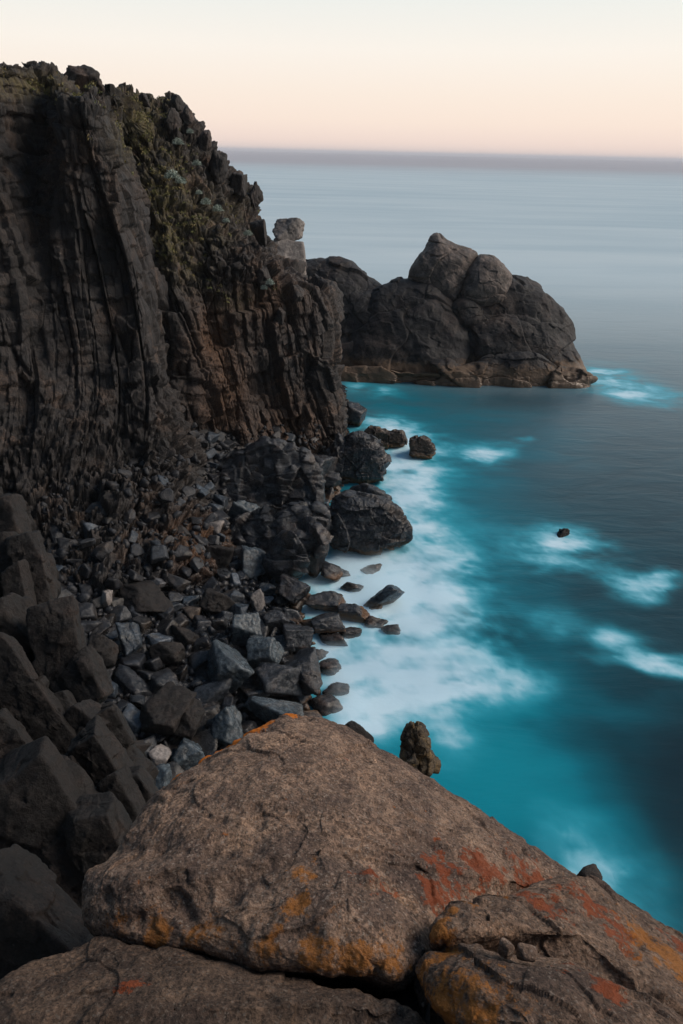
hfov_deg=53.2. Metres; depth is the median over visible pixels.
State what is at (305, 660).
shore boulder
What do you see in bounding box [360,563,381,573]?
foam rock
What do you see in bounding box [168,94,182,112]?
cliff boulder
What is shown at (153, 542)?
rubble stone
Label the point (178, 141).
shrub
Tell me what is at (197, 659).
rubble stone
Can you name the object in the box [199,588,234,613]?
beach boulder
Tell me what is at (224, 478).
rubble stone
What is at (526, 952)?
pebble
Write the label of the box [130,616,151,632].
rubble stone
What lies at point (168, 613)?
rubble stone
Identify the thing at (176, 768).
rubble stone
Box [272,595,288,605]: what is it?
rubble stone
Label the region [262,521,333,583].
rock ledge
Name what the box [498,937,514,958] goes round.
pebble
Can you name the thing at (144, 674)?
rubble stone
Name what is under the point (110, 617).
rubble stone
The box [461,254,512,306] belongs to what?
tor boulder
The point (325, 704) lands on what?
surf stone
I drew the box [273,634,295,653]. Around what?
rubble stone
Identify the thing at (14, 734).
outcrop block
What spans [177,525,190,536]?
rubble stone
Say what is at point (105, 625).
rubble stone
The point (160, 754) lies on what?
beach rock
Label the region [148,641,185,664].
beach rock
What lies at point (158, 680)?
rubble stone
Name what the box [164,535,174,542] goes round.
rubble stone
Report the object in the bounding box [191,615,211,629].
rubble stone
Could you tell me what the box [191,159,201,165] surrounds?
shrub
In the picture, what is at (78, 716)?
outcrop block
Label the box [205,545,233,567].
shore rock
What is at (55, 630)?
outcrop block
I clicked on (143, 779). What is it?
outcrop block
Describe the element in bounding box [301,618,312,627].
rubble stone
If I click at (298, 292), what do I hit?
cliff boulder
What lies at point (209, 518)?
rubble stone
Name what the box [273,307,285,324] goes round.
cliff boulder
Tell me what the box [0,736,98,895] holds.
outcrop slab
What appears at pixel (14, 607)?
outcrop block
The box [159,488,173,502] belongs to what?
rubble stone
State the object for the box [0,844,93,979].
outcrop block
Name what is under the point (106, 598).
beach rock
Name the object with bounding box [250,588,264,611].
beach rock
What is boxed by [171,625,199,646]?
shore rock
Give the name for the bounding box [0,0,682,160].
sky
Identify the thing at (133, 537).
rubble stone
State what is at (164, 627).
rubble stone
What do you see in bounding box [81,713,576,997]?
granite boulder
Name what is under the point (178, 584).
rubble stone
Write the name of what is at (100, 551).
rubble stone
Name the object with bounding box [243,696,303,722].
beach boulder
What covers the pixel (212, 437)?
rubble stone
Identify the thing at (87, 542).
rubble stone
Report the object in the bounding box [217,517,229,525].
rubble stone
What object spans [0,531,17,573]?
outcrop block
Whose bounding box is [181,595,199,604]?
rubble stone
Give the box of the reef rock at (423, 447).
[409,435,435,458]
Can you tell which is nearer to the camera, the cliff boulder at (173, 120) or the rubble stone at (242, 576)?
the rubble stone at (242, 576)
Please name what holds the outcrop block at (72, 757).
on the rock outcrop at (136, 752)
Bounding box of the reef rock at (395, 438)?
[364,425,407,449]
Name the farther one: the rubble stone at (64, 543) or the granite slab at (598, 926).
the rubble stone at (64, 543)
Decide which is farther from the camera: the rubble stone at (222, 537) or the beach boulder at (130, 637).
the rubble stone at (222, 537)
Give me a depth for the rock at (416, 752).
5.92 m
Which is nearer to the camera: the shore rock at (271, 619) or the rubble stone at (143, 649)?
the rubble stone at (143, 649)
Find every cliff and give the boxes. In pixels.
[0,60,235,596]
[370,980,429,1023]
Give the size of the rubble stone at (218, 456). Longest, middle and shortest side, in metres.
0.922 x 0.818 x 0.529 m
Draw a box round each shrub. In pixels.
[164,169,179,178]
[172,137,183,144]
[175,176,186,183]
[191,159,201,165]
[200,197,211,204]
[212,204,224,211]
[243,229,252,235]
[265,279,274,284]
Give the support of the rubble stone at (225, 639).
on the beach
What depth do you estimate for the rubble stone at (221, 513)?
37.30 m
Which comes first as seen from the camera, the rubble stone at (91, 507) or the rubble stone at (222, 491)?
the rubble stone at (91, 507)
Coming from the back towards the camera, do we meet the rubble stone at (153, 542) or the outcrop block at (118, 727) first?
the rubble stone at (153, 542)
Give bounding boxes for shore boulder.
[278,574,310,605]
[283,647,322,695]
[319,431,391,484]
[328,489,412,554]
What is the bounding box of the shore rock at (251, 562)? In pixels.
[240,545,265,578]
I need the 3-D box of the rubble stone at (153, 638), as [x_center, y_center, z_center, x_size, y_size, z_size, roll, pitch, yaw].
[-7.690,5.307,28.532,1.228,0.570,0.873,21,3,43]
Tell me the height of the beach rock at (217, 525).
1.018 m
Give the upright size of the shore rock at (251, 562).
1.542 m
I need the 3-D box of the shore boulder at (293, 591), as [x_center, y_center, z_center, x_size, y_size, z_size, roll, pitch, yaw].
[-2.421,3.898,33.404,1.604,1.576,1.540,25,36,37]
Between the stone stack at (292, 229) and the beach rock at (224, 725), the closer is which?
the beach rock at (224, 725)
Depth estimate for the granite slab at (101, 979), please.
2.69 m
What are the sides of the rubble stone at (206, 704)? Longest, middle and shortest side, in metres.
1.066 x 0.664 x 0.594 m
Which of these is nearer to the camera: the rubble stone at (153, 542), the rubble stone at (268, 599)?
the rubble stone at (153, 542)
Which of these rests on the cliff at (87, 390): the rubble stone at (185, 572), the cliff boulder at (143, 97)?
the cliff boulder at (143, 97)
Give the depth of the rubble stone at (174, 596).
31.16 m
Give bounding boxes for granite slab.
[0,935,425,1023]
[414,943,682,1023]
[429,875,682,1017]
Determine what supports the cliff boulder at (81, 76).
on the cliff at (87, 390)
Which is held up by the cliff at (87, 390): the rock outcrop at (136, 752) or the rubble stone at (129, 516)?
the rubble stone at (129, 516)
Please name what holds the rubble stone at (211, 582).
on the beach
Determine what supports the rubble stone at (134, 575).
on the beach boulder at (146, 596)
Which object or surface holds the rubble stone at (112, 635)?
on the beach
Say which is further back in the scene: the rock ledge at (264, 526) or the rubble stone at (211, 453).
the rubble stone at (211, 453)
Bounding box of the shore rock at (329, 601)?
[305,591,345,612]
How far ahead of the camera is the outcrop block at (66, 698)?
8.61 m
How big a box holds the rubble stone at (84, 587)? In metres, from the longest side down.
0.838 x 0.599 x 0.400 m
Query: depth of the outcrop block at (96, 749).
7.84 m
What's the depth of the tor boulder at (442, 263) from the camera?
68.50 m
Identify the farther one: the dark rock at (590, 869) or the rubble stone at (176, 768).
the rubble stone at (176, 768)
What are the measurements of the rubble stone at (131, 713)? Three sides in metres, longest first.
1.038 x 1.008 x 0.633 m
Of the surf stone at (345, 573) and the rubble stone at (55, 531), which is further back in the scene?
the surf stone at (345, 573)
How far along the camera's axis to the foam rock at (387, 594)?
33.71 m
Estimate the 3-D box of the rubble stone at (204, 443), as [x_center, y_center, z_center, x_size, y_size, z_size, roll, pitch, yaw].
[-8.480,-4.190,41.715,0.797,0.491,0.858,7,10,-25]
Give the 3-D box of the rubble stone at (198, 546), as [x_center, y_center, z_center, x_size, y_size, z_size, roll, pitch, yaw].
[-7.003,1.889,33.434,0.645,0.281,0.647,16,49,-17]
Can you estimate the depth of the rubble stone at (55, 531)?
32.07 m
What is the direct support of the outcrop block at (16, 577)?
on the rock outcrop at (136, 752)
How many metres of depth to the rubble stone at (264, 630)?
30.74 m
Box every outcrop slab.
[0,632,76,754]
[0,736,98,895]
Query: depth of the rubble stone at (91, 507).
33.09 m
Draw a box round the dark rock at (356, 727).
[345,720,373,742]
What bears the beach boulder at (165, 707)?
on the beach
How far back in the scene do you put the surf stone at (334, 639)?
31.24 m
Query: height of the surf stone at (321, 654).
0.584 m
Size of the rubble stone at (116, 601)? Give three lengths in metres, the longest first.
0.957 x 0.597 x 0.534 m
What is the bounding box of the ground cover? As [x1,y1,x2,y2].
[1,66,277,302]
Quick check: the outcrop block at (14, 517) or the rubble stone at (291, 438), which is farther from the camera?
the rubble stone at (291, 438)
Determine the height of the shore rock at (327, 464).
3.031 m
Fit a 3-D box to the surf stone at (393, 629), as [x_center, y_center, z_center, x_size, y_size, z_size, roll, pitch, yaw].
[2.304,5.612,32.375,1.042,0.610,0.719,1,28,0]
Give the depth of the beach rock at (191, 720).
23.90 m
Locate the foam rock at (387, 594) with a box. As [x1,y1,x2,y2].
[363,585,404,606]
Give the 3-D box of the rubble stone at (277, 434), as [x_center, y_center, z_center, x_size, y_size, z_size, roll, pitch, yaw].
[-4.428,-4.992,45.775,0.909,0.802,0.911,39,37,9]
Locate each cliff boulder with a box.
[64,65,104,95]
[139,93,149,107]
[164,107,181,135]
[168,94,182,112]
[181,104,193,126]
[199,130,211,151]
[209,150,227,183]
[231,172,247,196]
[249,181,263,209]
[250,219,266,246]
[255,265,270,289]
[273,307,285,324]
[290,284,305,303]
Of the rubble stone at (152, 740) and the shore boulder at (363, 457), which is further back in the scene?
the shore boulder at (363, 457)
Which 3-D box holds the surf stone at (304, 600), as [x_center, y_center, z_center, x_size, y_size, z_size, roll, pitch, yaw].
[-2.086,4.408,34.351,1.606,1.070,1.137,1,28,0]
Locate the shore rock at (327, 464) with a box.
[312,453,337,478]
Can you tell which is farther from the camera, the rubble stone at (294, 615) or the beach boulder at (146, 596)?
the rubble stone at (294, 615)
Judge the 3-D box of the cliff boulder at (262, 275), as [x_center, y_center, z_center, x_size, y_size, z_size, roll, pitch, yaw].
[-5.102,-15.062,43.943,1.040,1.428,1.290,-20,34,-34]
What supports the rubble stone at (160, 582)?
on the beach
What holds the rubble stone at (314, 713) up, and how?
on the beach
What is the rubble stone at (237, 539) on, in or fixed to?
on the beach
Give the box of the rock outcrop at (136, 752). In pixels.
[0,487,158,908]
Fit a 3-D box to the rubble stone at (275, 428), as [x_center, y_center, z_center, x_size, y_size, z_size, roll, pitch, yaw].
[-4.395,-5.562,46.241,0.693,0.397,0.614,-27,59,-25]
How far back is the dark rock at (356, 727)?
5.35 m
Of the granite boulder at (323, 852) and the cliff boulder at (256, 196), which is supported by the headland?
the cliff boulder at (256, 196)
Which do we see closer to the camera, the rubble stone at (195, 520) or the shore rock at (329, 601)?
the shore rock at (329, 601)
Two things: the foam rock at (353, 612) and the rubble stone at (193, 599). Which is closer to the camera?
the rubble stone at (193, 599)
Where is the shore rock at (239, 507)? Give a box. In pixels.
[227,500,261,522]
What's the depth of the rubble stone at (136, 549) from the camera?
32.30 m
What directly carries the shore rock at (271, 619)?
on the beach
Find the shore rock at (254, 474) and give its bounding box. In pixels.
[244,471,263,485]
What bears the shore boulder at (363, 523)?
in the sea
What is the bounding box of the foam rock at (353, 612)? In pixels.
[337,603,369,622]
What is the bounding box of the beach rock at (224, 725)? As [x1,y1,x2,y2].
[206,705,243,745]
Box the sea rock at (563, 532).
[557,528,569,537]
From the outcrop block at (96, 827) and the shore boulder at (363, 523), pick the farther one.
the shore boulder at (363, 523)
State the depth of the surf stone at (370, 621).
32.60 m
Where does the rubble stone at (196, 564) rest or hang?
on the cliff at (87, 390)
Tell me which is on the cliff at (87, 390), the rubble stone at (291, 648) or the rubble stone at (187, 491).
the rubble stone at (187, 491)
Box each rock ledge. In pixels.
[212,436,325,506]
[229,501,332,550]
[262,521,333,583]
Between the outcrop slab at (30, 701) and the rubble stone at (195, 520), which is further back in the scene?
the rubble stone at (195, 520)
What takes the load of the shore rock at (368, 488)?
on the beach
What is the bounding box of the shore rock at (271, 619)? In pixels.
[262,610,289,630]
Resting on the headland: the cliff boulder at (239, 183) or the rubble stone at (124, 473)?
the cliff boulder at (239, 183)
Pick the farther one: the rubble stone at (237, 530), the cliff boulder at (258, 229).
the cliff boulder at (258, 229)
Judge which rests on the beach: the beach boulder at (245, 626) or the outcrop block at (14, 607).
the beach boulder at (245, 626)
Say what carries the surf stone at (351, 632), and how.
in the sea
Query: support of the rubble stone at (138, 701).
on the beach
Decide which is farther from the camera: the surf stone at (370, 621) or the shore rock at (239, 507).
the shore rock at (239, 507)
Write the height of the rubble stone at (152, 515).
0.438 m
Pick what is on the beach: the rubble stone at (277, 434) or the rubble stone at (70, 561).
the rubble stone at (70, 561)
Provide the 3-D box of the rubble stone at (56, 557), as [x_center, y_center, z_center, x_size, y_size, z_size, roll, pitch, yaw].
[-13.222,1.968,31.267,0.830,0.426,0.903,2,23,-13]
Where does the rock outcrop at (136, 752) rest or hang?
on the beach
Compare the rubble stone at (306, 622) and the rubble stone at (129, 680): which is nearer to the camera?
the rubble stone at (129, 680)
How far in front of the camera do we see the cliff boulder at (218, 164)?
44.80 m
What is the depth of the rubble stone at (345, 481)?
46.39 m
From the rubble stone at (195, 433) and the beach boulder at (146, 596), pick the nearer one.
the beach boulder at (146, 596)
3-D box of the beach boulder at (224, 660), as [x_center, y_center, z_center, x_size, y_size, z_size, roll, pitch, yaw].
[-4.510,6.131,27.407,1.730,1.820,2.199,-10,30,-20]
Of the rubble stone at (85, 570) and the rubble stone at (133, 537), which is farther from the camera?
the rubble stone at (133, 537)
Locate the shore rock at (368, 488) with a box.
[350,483,391,499]
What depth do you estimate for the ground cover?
41.82 m
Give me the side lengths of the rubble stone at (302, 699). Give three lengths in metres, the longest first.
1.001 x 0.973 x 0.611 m
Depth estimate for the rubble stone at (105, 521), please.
32.83 m
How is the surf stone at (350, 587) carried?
in the sea
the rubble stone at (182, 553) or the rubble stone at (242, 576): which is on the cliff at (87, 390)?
the rubble stone at (182, 553)
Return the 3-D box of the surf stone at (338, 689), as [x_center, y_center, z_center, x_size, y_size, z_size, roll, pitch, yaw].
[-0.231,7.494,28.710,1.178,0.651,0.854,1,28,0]
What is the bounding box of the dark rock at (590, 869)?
[577,864,602,879]
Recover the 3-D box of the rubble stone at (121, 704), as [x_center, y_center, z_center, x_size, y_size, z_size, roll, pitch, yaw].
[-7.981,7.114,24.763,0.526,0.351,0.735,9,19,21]
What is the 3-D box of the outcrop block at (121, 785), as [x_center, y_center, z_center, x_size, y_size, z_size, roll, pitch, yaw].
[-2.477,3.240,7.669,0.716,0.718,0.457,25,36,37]
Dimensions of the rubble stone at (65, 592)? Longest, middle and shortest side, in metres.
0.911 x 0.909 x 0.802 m
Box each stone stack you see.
[272,218,304,240]
[273,238,306,274]
[278,255,307,277]
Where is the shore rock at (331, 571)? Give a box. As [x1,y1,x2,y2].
[320,561,342,581]
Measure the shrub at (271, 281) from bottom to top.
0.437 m
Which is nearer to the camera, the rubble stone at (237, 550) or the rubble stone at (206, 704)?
the rubble stone at (206, 704)
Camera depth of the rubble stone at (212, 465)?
40.62 m
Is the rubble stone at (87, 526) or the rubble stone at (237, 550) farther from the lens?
the rubble stone at (237, 550)
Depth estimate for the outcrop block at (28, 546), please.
10.46 m
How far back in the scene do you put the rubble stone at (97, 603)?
29.11 m
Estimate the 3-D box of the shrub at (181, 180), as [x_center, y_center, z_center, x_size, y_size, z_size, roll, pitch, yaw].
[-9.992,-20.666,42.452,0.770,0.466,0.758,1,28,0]
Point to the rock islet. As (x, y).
(402, 329)
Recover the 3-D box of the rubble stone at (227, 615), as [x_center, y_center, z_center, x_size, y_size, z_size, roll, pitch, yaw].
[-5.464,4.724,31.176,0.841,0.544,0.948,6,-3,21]
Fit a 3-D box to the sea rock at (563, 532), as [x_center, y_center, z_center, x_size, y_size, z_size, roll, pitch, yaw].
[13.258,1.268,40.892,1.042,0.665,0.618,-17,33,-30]
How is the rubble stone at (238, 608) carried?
on the beach
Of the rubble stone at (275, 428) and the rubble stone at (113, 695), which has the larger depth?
the rubble stone at (275, 428)
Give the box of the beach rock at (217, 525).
[209,520,223,534]
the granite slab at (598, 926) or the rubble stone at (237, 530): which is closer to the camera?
the granite slab at (598, 926)
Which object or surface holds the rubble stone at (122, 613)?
on the beach
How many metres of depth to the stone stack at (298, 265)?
58.81 m
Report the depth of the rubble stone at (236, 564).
35.11 m
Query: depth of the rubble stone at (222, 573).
33.92 m
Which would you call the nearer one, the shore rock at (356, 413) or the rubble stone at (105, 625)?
the rubble stone at (105, 625)
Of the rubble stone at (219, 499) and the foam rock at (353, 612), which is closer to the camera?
the foam rock at (353, 612)
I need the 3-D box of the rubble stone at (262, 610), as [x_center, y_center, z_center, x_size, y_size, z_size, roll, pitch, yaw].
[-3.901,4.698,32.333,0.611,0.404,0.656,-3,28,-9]
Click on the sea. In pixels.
(526, 666)
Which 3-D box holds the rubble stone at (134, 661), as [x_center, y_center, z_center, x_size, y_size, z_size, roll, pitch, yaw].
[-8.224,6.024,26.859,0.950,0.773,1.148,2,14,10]
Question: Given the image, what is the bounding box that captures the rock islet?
[306,256,597,388]
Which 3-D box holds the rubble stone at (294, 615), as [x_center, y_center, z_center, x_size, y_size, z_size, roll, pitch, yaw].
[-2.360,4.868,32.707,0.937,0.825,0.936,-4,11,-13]
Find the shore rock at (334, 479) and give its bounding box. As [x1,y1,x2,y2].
[324,471,341,489]
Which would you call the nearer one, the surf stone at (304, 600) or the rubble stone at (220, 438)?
the surf stone at (304, 600)
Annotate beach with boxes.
[61,385,349,750]
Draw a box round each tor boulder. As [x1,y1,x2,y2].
[408,233,477,300]
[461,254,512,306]
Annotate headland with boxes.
[102,82,348,454]
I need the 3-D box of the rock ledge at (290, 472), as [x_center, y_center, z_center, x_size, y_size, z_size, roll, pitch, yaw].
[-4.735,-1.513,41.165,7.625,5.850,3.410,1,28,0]
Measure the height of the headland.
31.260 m
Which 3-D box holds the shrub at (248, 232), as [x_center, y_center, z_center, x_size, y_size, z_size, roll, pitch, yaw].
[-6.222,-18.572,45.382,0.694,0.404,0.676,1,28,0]
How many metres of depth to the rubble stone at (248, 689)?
26.82 m
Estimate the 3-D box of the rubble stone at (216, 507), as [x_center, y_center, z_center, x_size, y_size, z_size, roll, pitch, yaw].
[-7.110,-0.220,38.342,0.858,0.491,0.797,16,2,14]
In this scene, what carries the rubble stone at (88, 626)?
on the beach
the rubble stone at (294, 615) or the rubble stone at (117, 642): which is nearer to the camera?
the rubble stone at (117, 642)
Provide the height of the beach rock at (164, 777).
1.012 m
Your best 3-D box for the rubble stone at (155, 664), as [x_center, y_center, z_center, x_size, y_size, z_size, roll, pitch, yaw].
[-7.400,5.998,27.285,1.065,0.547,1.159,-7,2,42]
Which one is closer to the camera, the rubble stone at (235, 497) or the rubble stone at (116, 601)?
the rubble stone at (116, 601)
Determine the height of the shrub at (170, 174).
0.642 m
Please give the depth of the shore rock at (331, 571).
35.66 m
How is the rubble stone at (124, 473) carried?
on the cliff at (87, 390)
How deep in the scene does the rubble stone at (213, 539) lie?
35.25 m
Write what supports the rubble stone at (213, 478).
on the beach
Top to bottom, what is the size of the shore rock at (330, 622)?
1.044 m
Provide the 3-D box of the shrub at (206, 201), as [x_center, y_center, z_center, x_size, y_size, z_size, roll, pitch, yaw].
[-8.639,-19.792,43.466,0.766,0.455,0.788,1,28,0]
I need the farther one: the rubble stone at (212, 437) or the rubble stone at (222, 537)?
the rubble stone at (212, 437)
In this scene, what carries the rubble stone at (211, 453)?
on the beach
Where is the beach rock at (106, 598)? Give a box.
[102,590,112,608]
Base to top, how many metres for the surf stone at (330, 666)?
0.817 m
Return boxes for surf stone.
[289,593,310,605]
[308,693,342,715]
[316,649,328,660]
[318,632,347,645]
[319,658,340,675]
[322,682,349,695]
[338,627,361,638]
[340,582,363,591]
[341,568,350,576]
[364,615,388,627]
[381,624,400,634]
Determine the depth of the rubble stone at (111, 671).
25.87 m
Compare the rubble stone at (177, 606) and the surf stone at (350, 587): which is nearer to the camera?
the rubble stone at (177, 606)
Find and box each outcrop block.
[0,494,31,533]
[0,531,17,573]
[0,559,37,604]
[0,592,35,652]
[0,708,32,758]
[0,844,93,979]
[6,530,57,604]
[26,595,85,692]
[53,690,76,711]
[60,646,113,703]
[62,791,131,875]
[64,699,109,734]
[64,753,79,765]
[67,715,133,785]
[95,765,145,822]
[96,701,135,748]
[129,765,158,801]
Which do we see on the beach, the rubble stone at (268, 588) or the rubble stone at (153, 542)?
the rubble stone at (268, 588)
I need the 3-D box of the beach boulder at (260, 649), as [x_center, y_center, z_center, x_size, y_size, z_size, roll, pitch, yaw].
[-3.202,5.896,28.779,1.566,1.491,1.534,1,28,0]
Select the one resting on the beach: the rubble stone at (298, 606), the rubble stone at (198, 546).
the rubble stone at (298, 606)
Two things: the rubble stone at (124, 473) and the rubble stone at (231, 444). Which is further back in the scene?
the rubble stone at (231, 444)
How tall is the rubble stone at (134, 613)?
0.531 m
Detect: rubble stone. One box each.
[48,549,59,560]
[50,524,64,547]
[56,537,78,555]
[56,564,62,571]
[58,588,75,597]
[65,559,84,564]
[78,563,92,578]
[78,583,92,595]
[78,602,97,620]
[79,538,95,547]
[81,620,101,632]
[82,522,99,538]
[85,502,106,516]
[89,596,103,608]
[92,541,113,561]
[92,616,111,634]
[101,517,111,524]
[105,577,122,589]
[105,613,114,627]
[105,630,118,640]
[106,666,115,678]
[107,681,118,698]
[110,604,131,622]
[111,597,123,606]
[113,664,151,696]
[114,640,121,653]
[116,699,130,712]
[118,469,132,478]
[118,652,145,671]
[122,703,140,733]
[123,509,135,523]
[127,529,137,542]
[127,569,142,581]
[128,458,138,467]
[128,605,142,617]
[129,694,144,707]
[130,543,145,557]
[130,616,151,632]
[135,669,153,679]
[137,644,147,657]
[140,508,160,521]
[141,735,156,759]
[144,656,164,671]
[146,668,179,693]
[146,732,166,743]
[147,632,172,644]
[149,540,160,545]
[150,545,168,563]
[151,578,167,587]
[154,606,173,619]
[157,475,168,484]
[157,619,178,636]
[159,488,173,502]
[161,573,190,593]
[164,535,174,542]
[166,761,184,778]
[167,591,182,602]
[171,665,187,680]
[172,602,183,611]
[173,613,188,627]
[174,545,192,560]
[176,498,185,505]
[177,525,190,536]
[178,565,192,579]
[180,486,195,497]
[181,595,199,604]
[182,606,201,620]
[187,430,199,438]
[188,649,207,670]
[189,516,202,524]
[189,556,204,572]
[191,534,209,545]
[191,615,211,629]
[191,728,217,754]
[192,637,211,651]
[193,678,232,702]
[194,543,205,555]
[194,705,218,735]
[195,485,209,497]
[196,477,203,483]
[197,435,204,442]
[200,576,219,595]
[201,440,207,446]
[202,702,213,707]
[203,512,217,523]
[204,482,214,489]
[205,432,219,443]
[205,448,216,459]
[207,473,218,482]
[208,462,218,468]
[208,503,223,511]
[208,535,219,545]
[210,617,227,629]
[212,611,232,619]
[212,635,230,644]
[213,453,224,460]
[213,494,227,510]
[215,510,229,519]
[215,567,230,581]
[216,432,224,442]
[216,533,225,541]
[217,488,226,494]
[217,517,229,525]
[220,476,229,481]
[220,696,235,710]
[224,439,237,448]
[227,492,246,501]
[227,603,248,614]
[229,559,240,569]
[229,589,244,600]
[230,531,245,545]
[230,572,240,586]
[231,528,240,535]
[233,546,240,558]
[236,570,251,580]
[239,681,270,699]
[241,720,258,733]
[252,607,265,612]
[259,582,275,595]
[260,619,268,636]
[264,596,273,605]
[269,607,282,611]
[269,626,282,636]
[270,430,280,438]
[272,426,280,432]
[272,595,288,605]
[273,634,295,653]
[283,608,303,622]
[286,432,295,442]
[290,601,302,611]
[290,694,310,703]
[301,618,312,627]
[303,710,322,717]
[325,486,334,500]
[341,479,348,483]
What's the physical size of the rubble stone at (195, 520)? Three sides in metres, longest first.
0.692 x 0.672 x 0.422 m
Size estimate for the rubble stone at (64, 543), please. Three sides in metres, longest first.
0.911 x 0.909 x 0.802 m
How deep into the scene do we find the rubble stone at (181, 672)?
26.80 m
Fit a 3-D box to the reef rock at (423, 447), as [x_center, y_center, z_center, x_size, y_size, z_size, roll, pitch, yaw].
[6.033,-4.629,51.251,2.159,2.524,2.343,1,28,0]
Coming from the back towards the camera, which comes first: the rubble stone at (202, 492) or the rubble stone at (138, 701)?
the rubble stone at (202, 492)
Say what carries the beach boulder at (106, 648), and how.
on the beach
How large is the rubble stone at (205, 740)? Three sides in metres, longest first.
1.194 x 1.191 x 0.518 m
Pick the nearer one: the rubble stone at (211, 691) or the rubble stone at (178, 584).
the rubble stone at (211, 691)
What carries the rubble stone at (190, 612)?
on the beach
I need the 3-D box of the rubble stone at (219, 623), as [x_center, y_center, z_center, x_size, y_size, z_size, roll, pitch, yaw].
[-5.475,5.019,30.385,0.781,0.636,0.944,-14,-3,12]
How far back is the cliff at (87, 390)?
34.64 m
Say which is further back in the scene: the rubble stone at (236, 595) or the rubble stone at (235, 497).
the rubble stone at (235, 497)
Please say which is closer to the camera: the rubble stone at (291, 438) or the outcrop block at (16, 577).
the outcrop block at (16, 577)
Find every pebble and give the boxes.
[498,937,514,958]
[516,943,537,962]
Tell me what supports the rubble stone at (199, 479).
on the beach
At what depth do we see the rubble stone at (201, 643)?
28.31 m
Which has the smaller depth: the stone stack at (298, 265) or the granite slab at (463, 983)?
the granite slab at (463, 983)
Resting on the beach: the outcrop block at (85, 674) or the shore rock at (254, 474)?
the shore rock at (254, 474)
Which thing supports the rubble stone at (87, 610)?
on the beach
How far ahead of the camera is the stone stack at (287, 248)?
60.22 m
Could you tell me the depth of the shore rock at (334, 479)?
44.62 m
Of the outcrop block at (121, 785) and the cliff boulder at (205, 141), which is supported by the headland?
the cliff boulder at (205, 141)
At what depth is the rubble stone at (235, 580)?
33.88 m
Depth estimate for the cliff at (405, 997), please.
2.95 m
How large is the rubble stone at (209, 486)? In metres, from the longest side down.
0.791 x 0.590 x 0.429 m
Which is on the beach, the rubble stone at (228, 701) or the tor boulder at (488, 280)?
the rubble stone at (228, 701)
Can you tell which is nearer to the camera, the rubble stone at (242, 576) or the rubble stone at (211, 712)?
the rubble stone at (211, 712)
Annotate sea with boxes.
[218,150,682,933]
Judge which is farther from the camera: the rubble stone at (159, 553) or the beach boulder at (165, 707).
the rubble stone at (159, 553)
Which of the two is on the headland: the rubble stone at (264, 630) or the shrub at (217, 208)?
the shrub at (217, 208)
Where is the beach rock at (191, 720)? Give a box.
[172,698,204,739]
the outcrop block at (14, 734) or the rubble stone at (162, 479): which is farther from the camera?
the rubble stone at (162, 479)
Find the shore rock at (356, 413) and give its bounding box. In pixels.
[346,402,366,426]
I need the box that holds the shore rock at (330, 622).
[311,612,345,633]
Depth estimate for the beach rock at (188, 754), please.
23.01 m
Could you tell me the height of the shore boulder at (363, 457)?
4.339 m
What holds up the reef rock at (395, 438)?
in the sea
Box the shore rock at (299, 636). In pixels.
[282,623,313,648]
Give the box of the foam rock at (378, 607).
[369,605,382,609]
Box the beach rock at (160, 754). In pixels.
[149,744,171,765]
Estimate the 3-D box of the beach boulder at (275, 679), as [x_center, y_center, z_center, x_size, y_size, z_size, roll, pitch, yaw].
[-2.645,6.909,27.678,1.844,1.741,1.717,-13,31,-25]
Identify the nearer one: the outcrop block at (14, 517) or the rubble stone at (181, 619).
the outcrop block at (14, 517)
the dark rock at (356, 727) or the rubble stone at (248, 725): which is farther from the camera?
the rubble stone at (248, 725)
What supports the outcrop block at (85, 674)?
on the rock outcrop at (136, 752)
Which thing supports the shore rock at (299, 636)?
on the beach
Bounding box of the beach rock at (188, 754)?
[170,738,204,770]
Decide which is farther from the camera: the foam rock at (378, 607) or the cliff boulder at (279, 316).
the cliff boulder at (279, 316)
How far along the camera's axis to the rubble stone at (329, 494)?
44.39 m
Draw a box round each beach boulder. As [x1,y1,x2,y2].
[87,632,118,666]
[115,622,141,655]
[119,580,174,611]
[139,681,196,737]
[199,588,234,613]
[206,639,254,693]
[232,612,261,645]
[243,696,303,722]
[246,635,283,668]
[251,662,301,696]
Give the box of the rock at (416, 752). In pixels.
[399,721,440,776]
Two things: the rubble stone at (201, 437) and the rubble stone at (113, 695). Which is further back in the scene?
the rubble stone at (201, 437)
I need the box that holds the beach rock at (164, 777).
[155,763,171,789]
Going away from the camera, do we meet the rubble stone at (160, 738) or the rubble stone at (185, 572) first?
the rubble stone at (160, 738)
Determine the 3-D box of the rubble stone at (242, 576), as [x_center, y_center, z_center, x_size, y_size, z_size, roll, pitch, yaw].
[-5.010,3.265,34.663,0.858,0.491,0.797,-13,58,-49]
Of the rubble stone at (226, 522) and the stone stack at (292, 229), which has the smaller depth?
the rubble stone at (226, 522)
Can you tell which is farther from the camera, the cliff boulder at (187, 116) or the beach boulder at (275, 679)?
the cliff boulder at (187, 116)

